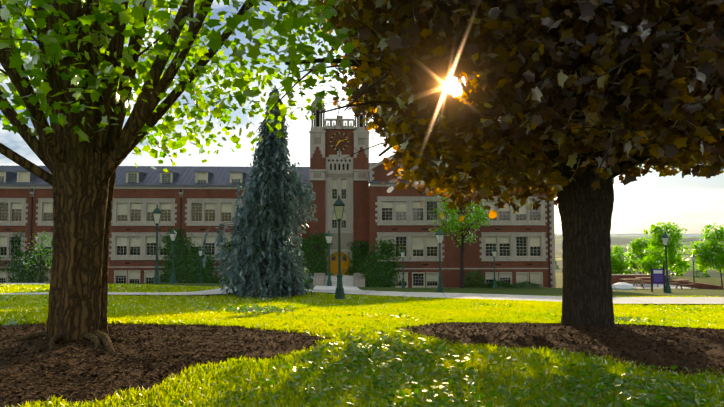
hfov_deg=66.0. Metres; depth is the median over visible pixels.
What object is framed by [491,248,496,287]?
street lamp
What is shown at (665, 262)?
tree
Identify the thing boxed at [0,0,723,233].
sky
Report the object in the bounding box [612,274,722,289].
terrace
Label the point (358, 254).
ivy tower
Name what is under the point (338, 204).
street lamp
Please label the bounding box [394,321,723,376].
mulch
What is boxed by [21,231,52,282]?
sapling
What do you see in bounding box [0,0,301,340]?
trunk
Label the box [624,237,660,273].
tree
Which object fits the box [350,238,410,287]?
bush
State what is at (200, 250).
street lamp
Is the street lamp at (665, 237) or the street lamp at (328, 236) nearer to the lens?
the street lamp at (665, 237)
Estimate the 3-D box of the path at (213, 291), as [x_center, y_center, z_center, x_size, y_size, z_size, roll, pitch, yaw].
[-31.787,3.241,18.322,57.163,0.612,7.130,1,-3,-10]
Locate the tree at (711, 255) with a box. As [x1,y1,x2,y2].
[687,223,723,285]
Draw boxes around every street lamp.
[152,205,161,284]
[169,228,176,282]
[198,246,202,282]
[325,231,332,285]
[333,195,344,299]
[400,248,404,287]
[435,228,444,292]
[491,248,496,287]
[661,231,671,292]
[691,254,695,281]
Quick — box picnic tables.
[615,277,693,288]
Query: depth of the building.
60.73 m
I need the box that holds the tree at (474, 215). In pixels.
[429,190,489,287]
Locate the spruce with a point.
(280, 217)
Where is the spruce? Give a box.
[201,85,317,298]
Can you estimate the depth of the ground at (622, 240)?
43.68 m
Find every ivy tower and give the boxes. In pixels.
[294,232,341,285]
[342,239,368,285]
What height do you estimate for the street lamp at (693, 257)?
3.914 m
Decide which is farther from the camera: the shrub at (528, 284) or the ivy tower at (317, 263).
the ivy tower at (317, 263)
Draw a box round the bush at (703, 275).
[695,269,710,276]
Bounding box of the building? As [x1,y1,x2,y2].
[0,101,555,287]
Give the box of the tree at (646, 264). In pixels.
[631,222,692,275]
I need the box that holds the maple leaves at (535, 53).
[310,0,723,213]
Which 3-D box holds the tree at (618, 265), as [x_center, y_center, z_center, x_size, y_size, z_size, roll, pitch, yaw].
[26.751,6.757,58.677,2.924,4.692,3.137,0,-3,-2]
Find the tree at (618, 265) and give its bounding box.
[611,246,631,273]
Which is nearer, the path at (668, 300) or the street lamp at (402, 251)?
the path at (668, 300)
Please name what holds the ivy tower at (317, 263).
attached to the building
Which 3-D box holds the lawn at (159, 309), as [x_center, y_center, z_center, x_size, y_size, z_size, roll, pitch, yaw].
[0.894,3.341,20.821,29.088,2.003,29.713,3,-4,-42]
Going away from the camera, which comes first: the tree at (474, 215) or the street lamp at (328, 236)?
the street lamp at (328, 236)
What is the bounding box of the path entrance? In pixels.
[313,286,375,291]
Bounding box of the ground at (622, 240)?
[0,233,723,406]
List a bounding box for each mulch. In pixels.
[0,322,335,406]
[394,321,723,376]
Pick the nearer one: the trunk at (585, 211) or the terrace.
the trunk at (585, 211)
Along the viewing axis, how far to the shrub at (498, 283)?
56.41 m
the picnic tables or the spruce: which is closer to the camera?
the spruce
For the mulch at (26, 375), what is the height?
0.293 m
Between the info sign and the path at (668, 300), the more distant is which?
the info sign
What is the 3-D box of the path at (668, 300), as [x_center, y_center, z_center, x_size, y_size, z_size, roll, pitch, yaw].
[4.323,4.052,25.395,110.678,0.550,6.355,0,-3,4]
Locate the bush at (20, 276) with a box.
[6,246,51,282]
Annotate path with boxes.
[0,283,47,284]
[0,287,236,294]
[301,289,723,303]
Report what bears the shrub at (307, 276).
on the ground at (622, 240)
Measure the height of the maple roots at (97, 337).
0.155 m
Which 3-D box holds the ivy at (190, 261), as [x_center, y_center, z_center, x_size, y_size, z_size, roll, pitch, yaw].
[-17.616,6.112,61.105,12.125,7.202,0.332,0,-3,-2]
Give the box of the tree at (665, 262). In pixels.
[657,247,677,271]
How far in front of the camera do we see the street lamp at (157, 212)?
26.32 m
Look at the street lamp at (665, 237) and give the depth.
34.85 m
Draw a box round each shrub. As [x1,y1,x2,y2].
[294,268,312,285]
[464,270,487,287]
[484,280,513,287]
[507,280,542,287]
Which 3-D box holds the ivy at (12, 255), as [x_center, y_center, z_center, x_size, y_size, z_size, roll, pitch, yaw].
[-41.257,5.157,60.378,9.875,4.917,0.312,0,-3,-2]
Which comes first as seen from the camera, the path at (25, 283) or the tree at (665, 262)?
the path at (25, 283)
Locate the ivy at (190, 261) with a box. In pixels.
[151,227,243,283]
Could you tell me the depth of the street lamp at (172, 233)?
38.84 m
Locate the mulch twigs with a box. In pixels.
[7,324,721,368]
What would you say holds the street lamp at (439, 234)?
on the ground at (622, 240)
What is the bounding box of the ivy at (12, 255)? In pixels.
[0,229,27,272]
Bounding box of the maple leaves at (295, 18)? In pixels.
[0,0,356,171]
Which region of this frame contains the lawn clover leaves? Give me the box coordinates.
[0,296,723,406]
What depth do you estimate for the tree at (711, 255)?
62.83 m
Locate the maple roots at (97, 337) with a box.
[0,330,179,364]
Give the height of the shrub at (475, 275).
2.127 m
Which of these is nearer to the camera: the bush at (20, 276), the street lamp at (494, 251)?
the street lamp at (494, 251)
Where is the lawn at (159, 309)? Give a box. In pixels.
[0,283,723,406]
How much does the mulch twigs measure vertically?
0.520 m
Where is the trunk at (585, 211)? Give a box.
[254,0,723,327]
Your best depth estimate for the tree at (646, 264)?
60.43 m
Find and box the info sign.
[651,268,664,291]

